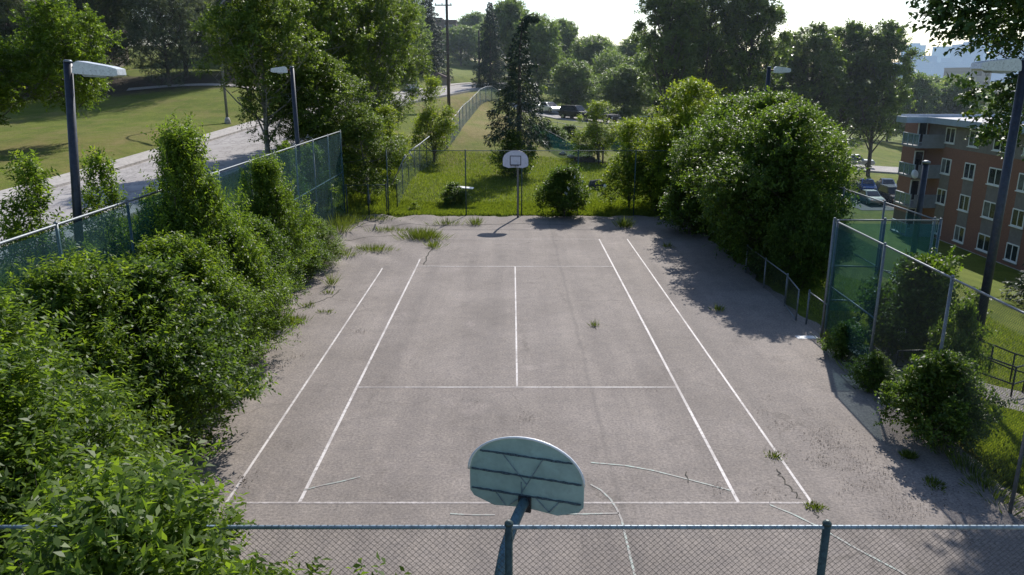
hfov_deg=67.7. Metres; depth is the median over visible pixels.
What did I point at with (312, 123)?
poplar tree
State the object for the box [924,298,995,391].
bush
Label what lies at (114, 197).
sapling
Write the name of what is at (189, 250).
shrub
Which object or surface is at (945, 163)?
window
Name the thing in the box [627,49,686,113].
tree
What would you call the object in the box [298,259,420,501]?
singles sideline
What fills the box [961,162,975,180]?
window
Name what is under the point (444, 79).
roadside house
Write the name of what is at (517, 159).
basketball hoop
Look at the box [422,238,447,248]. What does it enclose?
weed tuft
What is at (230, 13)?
pine tree
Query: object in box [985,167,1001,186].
window
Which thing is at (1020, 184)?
window
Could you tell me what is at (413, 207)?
bush
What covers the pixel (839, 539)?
court marking
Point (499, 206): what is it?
grass
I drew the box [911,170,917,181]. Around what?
satellite dish
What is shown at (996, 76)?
tower
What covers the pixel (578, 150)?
chain link fence
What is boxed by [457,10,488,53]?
tree
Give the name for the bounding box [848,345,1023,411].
path
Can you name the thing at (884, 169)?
street
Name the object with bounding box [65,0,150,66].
pine tree
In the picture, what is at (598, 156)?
garden post
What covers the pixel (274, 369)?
leaf litter
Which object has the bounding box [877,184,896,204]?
parked van
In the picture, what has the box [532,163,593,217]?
flowering bush
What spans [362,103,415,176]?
young tree
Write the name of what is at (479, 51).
utility pole
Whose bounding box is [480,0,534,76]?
tree
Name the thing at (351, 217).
weed tuft
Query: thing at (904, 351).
barrier
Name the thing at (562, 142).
garden fence
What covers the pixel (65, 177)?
sidewalk
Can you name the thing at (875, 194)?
parked car
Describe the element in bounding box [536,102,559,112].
parked car
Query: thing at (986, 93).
tree
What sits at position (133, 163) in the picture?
kerb
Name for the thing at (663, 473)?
court marking
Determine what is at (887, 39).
poplar tree
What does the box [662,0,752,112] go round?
poplar tree
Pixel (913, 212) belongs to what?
enclosure fence
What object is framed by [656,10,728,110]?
poplar tree
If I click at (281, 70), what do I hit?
floodlight pole
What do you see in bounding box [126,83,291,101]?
path
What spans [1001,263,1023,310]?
bush
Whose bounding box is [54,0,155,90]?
pine tree
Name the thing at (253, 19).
poplar tree
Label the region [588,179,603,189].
boulder
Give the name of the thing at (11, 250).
windscreen fence
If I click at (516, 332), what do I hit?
line
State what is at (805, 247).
shrub
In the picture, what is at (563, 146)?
planter bed
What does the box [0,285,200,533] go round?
shrub
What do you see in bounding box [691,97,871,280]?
shrub
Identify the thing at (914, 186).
door
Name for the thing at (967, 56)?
tower
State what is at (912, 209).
door
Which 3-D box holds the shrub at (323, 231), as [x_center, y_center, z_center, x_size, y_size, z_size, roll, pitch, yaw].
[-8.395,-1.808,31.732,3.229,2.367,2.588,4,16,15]
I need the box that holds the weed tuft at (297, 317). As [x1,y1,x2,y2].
[285,311,312,328]
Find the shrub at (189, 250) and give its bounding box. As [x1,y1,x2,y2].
[117,228,283,397]
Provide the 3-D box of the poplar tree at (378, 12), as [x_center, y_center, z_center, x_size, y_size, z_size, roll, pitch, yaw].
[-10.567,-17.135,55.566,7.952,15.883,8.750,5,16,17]
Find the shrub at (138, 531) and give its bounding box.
[0,439,410,574]
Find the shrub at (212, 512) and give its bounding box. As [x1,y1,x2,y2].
[0,439,300,574]
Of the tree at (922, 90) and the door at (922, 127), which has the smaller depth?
the door at (922, 127)
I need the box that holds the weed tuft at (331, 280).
[316,270,339,285]
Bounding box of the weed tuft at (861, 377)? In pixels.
[831,354,891,401]
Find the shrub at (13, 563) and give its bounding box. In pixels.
[0,535,32,574]
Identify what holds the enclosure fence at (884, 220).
on the ground at (120, 121)
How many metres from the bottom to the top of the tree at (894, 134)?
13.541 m
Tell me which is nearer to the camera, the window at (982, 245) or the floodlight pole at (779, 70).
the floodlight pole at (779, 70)
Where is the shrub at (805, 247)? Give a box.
[762,183,859,295]
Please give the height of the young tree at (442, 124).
7.128 m
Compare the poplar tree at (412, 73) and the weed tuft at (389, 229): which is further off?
the poplar tree at (412, 73)
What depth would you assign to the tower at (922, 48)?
2380.61 m
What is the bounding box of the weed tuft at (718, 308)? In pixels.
[708,303,726,311]
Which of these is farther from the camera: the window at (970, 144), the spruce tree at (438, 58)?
the spruce tree at (438, 58)
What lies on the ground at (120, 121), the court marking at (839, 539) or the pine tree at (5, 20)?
the pine tree at (5, 20)
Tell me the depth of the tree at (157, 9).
77.70 m
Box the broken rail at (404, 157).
[392,136,429,183]
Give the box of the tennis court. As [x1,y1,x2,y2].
[150,214,1023,574]
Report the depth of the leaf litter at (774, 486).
14.65 m
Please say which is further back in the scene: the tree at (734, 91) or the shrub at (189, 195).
the tree at (734, 91)
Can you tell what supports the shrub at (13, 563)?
on the tennis court
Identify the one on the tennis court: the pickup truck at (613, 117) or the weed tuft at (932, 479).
the weed tuft at (932, 479)
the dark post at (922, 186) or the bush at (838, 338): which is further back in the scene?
the dark post at (922, 186)
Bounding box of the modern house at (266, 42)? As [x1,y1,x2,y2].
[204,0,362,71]
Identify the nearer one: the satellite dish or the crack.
the crack
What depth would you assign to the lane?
105.96 m
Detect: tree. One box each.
[0,0,58,95]
[0,0,125,137]
[0,35,47,126]
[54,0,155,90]
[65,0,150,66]
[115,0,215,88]
[117,0,219,77]
[187,0,329,160]
[191,0,260,74]
[191,4,233,70]
[192,0,285,69]
[254,0,384,138]
[255,52,384,179]
[314,102,407,202]
[316,0,421,135]
[354,0,434,129]
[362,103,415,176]
[371,0,433,56]
[406,74,458,161]
[416,0,453,80]
[429,24,481,65]
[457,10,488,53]
[470,2,509,89]
[471,21,500,65]
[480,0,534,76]
[483,13,552,173]
[507,12,566,95]
[545,58,600,105]
[548,17,580,64]
[563,100,625,160]
[568,33,616,86]
[584,63,658,120]
[590,47,635,106]
[594,116,656,210]
[616,34,645,65]
[621,115,684,210]
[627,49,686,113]
[628,0,706,115]
[646,138,685,210]
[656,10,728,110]
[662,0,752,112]
[697,61,756,104]
[701,0,795,101]
[750,31,819,105]
[769,20,858,138]
[808,18,880,150]
[837,18,928,175]
[848,95,888,138]
[879,70,945,136]
[882,92,901,140]
[896,0,1023,160]
[901,73,946,131]
[929,73,982,113]
[970,92,995,108]
[977,99,1022,113]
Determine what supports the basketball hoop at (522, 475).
on the tennis court
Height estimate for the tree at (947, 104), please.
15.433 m
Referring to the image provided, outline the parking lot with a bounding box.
[846,184,896,209]
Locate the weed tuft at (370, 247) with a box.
[351,242,400,253]
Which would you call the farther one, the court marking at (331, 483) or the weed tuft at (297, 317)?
the weed tuft at (297, 317)
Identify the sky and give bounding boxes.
[131,0,1023,68]
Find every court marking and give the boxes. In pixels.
[304,476,359,489]
[450,513,494,514]
[574,512,617,513]
[590,484,635,574]
[591,462,730,490]
[770,504,905,574]
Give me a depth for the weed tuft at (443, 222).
40.68 m
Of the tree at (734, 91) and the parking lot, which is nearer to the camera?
the parking lot
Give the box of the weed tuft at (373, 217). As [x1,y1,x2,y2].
[320,211,413,220]
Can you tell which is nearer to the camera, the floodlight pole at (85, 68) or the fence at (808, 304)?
the floodlight pole at (85, 68)
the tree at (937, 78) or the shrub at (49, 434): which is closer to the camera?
the shrub at (49, 434)
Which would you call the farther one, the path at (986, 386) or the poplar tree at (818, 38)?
the poplar tree at (818, 38)
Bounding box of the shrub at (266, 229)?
[235,212,310,314]
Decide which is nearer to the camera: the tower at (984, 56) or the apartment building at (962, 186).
the apartment building at (962, 186)
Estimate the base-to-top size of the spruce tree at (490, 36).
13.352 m
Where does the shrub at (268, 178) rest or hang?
on the ground at (120, 121)
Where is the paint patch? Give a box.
[795,336,817,338]
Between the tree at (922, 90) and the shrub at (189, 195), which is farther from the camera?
the tree at (922, 90)
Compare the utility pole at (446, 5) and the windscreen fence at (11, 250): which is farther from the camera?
the utility pole at (446, 5)
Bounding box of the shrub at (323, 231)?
[299,216,348,267]
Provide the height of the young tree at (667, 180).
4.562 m
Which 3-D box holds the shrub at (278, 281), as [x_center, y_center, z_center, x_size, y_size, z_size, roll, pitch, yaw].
[-8.007,0.164,21.514,4.650,4.509,3.726,13,20,39]
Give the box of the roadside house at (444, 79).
[428,72,450,84]
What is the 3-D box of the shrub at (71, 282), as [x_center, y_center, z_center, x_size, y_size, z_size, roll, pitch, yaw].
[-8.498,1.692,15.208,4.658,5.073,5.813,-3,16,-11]
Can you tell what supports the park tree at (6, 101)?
on the ground at (120, 121)
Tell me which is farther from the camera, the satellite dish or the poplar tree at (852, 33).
the poplar tree at (852, 33)
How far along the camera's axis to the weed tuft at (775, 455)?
16.02 m
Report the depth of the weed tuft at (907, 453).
15.99 m
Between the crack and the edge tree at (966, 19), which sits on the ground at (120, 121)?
the edge tree at (966, 19)
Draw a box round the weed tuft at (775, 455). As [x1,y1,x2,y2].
[764,449,786,461]
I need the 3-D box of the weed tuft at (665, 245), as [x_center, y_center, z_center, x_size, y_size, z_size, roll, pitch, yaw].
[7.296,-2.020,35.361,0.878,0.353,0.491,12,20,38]
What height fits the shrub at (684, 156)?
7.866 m
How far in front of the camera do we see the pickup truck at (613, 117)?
98.75 m
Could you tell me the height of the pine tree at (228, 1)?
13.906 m
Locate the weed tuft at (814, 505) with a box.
[803,500,828,511]
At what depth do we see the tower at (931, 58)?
2290.68 m
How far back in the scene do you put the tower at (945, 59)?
2271.96 m
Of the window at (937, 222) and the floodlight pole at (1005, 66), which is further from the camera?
the window at (937, 222)
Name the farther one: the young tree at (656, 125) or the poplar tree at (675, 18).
the poplar tree at (675, 18)
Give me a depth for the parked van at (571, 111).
103.32 m
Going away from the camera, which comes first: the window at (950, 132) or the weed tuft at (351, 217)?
the weed tuft at (351, 217)
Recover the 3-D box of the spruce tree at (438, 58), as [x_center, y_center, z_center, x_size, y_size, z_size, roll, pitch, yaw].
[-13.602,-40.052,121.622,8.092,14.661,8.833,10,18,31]
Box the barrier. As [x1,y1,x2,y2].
[895,349,928,366]
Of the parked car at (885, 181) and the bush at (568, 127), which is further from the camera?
the parked car at (885, 181)
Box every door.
[905,208,915,228]
[909,180,919,200]
[913,151,923,170]
[917,123,927,142]
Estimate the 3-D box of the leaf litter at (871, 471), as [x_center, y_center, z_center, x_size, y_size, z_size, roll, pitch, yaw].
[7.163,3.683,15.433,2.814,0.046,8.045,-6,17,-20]
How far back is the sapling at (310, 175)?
39.77 m
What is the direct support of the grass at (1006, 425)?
on the ground at (120, 121)
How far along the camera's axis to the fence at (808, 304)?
23.99 m
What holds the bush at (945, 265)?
on the ground at (120, 121)
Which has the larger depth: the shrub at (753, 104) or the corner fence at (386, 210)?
the corner fence at (386, 210)
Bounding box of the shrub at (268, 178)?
[226,148,325,290]
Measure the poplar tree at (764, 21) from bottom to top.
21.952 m
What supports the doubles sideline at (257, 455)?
on the tennis court
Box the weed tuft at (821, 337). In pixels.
[812,331,852,349]
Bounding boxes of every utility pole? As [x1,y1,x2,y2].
[435,0,451,112]
[478,30,479,82]
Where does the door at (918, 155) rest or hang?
in the apartment building at (962, 186)
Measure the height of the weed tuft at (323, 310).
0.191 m
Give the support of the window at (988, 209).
in the apartment building at (962, 186)
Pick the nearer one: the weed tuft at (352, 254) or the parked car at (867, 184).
the weed tuft at (352, 254)
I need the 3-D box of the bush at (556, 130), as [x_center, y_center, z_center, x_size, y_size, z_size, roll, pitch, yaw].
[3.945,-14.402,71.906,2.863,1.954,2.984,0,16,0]
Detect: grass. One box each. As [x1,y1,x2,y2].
[0,139,424,318]
[346,145,663,215]
[739,253,1023,492]
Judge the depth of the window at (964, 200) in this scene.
65.66 m
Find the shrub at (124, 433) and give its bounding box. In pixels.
[57,369,172,461]
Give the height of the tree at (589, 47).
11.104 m
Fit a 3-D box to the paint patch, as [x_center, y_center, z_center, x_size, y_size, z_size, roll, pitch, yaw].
[9.001,1.516,23.291,0.640,0.008,0.260,0,16,0]
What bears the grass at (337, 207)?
on the ground at (120, 121)
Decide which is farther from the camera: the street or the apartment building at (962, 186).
the street
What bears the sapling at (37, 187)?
on the ground at (120, 121)
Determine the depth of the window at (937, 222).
69.95 m
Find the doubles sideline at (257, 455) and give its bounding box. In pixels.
[225,268,382,501]
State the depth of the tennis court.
17.85 m
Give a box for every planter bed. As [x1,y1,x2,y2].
[559,144,583,148]
[574,156,594,162]
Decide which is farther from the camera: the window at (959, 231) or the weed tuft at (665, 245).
the window at (959, 231)
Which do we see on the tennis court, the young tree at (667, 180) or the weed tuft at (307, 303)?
the weed tuft at (307, 303)
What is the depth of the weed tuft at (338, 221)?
38.42 m
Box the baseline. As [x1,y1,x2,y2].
[231,502,810,503]
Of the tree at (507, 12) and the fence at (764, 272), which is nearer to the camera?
the fence at (764, 272)
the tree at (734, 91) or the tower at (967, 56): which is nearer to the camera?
the tree at (734, 91)
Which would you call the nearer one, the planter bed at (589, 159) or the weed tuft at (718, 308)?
the weed tuft at (718, 308)
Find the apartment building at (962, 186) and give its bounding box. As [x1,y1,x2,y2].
[890,114,1023,271]
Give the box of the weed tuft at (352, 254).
[332,247,366,257]
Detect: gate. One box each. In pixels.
[784,275,799,320]
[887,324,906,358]
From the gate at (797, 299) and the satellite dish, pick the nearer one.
the gate at (797, 299)
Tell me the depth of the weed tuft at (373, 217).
41.91 m
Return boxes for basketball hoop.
[468,436,584,574]
[502,150,528,217]
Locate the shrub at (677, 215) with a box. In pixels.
[656,178,715,234]
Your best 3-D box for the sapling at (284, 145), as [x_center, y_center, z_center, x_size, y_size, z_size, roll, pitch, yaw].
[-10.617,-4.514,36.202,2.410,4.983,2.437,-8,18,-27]
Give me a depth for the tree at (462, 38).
185.21 m
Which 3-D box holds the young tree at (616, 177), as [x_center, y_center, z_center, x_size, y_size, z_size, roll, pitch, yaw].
[6.824,-7.133,44.355,3.600,5.589,4.112,8,18,28]
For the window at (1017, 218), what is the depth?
58.74 m
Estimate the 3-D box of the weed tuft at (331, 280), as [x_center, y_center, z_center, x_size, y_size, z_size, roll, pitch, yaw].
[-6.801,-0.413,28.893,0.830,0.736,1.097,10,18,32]
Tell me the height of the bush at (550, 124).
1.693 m
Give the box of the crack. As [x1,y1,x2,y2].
[776,469,797,497]
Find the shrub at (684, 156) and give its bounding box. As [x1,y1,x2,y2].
[663,90,761,236]
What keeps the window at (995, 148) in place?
in the apartment building at (962, 186)
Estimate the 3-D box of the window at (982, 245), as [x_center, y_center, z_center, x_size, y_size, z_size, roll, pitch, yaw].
[38.915,-3.649,62.937,0.140,1.430,1.970,0,16,0]
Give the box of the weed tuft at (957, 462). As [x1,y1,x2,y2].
[927,437,1023,519]
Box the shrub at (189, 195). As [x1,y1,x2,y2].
[109,109,277,333]
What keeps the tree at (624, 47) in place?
on the ground at (120, 121)
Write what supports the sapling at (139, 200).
on the ground at (120, 121)
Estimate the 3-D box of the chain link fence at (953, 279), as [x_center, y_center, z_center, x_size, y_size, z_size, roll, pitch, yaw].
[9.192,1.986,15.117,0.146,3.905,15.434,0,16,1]
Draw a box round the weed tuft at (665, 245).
[661,241,675,247]
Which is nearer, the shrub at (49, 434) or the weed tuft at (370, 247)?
the shrub at (49, 434)
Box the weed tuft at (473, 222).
[466,216,485,225]
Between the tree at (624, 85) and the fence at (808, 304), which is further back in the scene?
the tree at (624, 85)
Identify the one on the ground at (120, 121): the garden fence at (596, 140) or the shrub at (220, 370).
the garden fence at (596, 140)
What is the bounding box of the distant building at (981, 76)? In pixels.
[943,67,991,87]
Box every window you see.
[931,217,942,234]
[935,188,946,205]
[939,158,951,175]
[944,127,956,144]
[952,225,965,243]
[956,194,970,212]
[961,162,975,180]
[966,130,978,148]
[975,233,989,253]
[980,200,995,220]
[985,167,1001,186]
[991,133,1005,152]
[1002,242,1019,264]
[1008,208,1023,229]
[1015,173,1023,192]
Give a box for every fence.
[0,130,345,319]
[0,519,1023,574]
[345,184,387,214]
[385,149,668,215]
[396,138,436,207]
[446,86,499,148]
[534,120,647,148]
[534,122,592,156]
[745,244,788,305]
[805,290,826,333]
[811,179,935,325]
[820,217,942,337]
[823,219,1023,522]
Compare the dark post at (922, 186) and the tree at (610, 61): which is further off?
the tree at (610, 61)
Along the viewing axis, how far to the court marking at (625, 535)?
13.44 m
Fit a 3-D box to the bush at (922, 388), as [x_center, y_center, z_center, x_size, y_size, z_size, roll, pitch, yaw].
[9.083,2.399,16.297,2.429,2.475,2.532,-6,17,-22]
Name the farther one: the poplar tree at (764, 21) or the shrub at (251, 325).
the poplar tree at (764, 21)
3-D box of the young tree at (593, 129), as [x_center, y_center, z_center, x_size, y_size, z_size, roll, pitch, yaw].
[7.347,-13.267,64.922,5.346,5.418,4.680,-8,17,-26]
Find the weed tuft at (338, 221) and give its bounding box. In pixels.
[322,211,361,233]
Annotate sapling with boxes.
[0,148,107,302]
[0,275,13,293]
[65,145,136,264]
[132,184,160,248]
[270,140,314,220]
[287,141,336,215]
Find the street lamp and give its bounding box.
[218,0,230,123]
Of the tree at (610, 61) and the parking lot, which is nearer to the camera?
the parking lot
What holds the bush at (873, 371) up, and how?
on the tennis court
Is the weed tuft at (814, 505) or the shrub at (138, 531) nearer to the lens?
the shrub at (138, 531)
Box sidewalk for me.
[0,82,473,198]
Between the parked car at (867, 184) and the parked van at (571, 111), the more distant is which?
the parked van at (571, 111)
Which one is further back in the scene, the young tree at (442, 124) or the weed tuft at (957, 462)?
the young tree at (442, 124)
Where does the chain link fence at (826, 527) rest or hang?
on the tennis court
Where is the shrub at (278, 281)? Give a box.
[194,215,309,363]
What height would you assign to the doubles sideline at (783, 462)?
0.001 m
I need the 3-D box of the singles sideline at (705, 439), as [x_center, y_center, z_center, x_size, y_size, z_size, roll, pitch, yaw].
[4.245,0.835,25.738,0.065,0.001,23.770,0,16,0]
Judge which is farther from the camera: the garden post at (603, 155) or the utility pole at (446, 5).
the utility pole at (446, 5)
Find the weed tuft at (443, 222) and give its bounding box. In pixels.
[423,217,463,225]
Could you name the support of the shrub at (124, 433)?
on the tennis court
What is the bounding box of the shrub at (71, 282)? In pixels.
[0,246,202,461]
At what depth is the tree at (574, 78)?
116.27 m
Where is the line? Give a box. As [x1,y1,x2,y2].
[515,267,517,385]
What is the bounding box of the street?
[851,165,898,173]
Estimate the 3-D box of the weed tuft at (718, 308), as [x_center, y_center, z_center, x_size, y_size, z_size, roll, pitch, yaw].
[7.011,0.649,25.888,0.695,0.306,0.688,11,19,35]
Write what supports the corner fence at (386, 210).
on the tennis court
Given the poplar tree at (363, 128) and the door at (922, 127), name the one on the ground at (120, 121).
the poplar tree at (363, 128)
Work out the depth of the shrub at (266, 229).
24.50 m
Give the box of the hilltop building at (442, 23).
[430,18,459,54]
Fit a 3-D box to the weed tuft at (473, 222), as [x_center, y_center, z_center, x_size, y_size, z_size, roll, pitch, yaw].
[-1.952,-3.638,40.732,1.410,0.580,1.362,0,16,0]
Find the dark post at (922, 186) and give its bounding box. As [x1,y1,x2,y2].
[910,160,930,254]
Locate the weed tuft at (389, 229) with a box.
[363,224,427,232]
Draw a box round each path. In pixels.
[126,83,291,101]
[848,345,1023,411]
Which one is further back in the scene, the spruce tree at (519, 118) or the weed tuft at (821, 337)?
the spruce tree at (519, 118)
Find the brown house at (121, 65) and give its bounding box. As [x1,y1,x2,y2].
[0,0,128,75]
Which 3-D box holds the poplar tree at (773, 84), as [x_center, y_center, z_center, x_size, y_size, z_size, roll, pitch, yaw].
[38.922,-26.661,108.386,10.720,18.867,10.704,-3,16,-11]
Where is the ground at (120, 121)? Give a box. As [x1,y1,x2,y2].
[0,47,1023,495]
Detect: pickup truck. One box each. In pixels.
[580,108,620,121]
[839,154,874,166]
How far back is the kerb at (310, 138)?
48.33 m
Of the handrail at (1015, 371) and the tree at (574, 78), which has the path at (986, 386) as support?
the handrail at (1015, 371)
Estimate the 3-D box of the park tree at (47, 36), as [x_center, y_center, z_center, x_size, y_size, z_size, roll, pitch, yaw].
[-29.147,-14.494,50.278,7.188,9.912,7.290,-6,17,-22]
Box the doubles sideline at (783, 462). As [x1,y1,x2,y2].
[627,239,811,501]
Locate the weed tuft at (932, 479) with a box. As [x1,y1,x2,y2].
[922,474,947,492]
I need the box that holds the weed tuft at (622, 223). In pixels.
[610,213,637,227]
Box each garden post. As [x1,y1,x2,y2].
[598,147,600,164]
[602,147,604,163]
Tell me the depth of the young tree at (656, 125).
43.00 m
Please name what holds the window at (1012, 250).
in the apartment building at (962, 186)
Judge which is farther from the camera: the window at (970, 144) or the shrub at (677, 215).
the window at (970, 144)
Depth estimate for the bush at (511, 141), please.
55.99 m
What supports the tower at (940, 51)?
on the ground at (120, 121)
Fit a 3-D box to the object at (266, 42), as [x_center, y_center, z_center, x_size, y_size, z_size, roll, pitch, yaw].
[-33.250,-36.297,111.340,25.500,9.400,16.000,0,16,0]
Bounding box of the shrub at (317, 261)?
[288,221,334,282]
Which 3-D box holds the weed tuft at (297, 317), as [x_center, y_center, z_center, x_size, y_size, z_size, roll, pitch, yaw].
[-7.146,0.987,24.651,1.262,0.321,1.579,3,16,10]
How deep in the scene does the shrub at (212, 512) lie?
8.62 m
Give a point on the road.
(233, 149)
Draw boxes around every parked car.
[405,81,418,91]
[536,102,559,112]
[856,178,876,191]
[857,189,884,204]
[876,178,896,187]
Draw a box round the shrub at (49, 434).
[0,333,224,558]
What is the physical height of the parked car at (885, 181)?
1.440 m
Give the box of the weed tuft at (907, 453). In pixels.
[898,447,919,460]
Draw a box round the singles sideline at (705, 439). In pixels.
[599,239,739,501]
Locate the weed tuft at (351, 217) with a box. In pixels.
[330,210,366,224]
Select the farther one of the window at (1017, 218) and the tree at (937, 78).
the tree at (937, 78)
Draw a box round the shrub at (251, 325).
[122,254,278,392]
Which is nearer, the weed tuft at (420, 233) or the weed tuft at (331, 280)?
the weed tuft at (331, 280)
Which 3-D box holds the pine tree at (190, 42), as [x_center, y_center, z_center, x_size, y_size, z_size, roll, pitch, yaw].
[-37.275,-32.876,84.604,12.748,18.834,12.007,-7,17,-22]
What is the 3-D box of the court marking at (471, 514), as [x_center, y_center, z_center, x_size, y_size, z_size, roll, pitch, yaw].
[-0.719,4.135,13.904,0.826,0.001,0.060,1,16,2]
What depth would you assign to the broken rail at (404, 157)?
42.20 m
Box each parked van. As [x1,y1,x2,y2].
[559,105,587,119]
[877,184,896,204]
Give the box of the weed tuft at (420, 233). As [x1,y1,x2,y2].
[392,226,455,240]
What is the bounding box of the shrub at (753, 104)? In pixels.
[675,84,861,258]
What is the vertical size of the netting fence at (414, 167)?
3.821 m
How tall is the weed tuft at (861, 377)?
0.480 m
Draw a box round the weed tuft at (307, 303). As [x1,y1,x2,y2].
[298,300,314,307]
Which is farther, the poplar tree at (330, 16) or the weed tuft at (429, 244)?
the poplar tree at (330, 16)
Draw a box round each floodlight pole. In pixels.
[62,59,125,258]
[271,66,304,216]
[765,66,790,92]
[970,58,1023,363]
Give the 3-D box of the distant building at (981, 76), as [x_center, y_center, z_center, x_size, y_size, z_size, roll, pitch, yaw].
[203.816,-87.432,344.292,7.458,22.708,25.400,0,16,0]
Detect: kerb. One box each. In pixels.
[0,82,507,202]
[0,83,558,268]
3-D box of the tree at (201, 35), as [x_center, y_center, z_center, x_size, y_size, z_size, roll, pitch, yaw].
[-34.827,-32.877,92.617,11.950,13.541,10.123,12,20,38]
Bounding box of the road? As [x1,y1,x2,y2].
[0,83,501,258]
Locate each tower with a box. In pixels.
[899,43,925,77]
[913,55,937,73]
[919,62,972,77]
[932,46,951,61]
[941,58,949,61]
[950,42,984,61]
[972,32,1006,60]
[990,41,1023,81]
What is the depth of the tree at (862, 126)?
160.87 m
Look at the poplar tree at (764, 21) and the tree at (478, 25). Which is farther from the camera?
the tree at (478, 25)
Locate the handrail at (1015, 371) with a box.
[910,324,1023,396]
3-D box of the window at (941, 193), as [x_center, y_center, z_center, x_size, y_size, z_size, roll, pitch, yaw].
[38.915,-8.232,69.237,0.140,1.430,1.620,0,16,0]
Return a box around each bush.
[407,201,419,209]
[438,181,470,205]
[487,129,538,178]
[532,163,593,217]
[533,121,552,135]
[540,125,568,143]
[560,123,579,140]
[816,319,869,363]
[839,245,1001,363]
[841,349,899,394]
[873,346,1017,458]
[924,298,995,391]
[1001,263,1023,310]
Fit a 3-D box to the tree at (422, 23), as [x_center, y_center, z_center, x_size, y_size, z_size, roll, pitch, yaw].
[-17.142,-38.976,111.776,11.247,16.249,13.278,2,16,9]
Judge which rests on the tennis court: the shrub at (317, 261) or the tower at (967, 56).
the shrub at (317, 261)
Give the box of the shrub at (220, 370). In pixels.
[58,252,281,459]
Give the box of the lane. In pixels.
[508,102,643,130]
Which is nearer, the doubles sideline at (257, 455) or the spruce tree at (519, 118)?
the doubles sideline at (257, 455)
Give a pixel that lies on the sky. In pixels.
(614, 19)
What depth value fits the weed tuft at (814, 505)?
14.14 m
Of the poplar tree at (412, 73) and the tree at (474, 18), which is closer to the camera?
the poplar tree at (412, 73)
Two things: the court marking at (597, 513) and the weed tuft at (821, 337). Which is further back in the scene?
the weed tuft at (821, 337)
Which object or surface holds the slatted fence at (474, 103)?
on the ground at (120, 121)
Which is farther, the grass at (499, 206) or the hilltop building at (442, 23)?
the hilltop building at (442, 23)
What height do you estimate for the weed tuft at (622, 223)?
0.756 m
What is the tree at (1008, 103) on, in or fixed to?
on the ground at (120, 121)
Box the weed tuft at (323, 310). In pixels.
[317,308,335,313]
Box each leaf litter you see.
[211,275,363,524]
[647,383,911,519]
[747,392,1021,573]
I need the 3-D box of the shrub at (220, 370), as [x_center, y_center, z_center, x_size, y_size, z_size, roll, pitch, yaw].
[-7.772,1.487,16.186,5.696,4.633,5.032,-2,16,-9]
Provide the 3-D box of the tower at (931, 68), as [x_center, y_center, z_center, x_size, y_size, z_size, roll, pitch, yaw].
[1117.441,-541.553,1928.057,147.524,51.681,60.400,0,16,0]
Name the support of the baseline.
on the tennis court
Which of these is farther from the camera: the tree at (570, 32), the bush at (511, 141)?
the tree at (570, 32)
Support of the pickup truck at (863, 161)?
on the street
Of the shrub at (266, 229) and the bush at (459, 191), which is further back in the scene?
the bush at (459, 191)
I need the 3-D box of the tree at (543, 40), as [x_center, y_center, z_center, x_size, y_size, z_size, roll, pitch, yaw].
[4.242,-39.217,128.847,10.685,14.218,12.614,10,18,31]

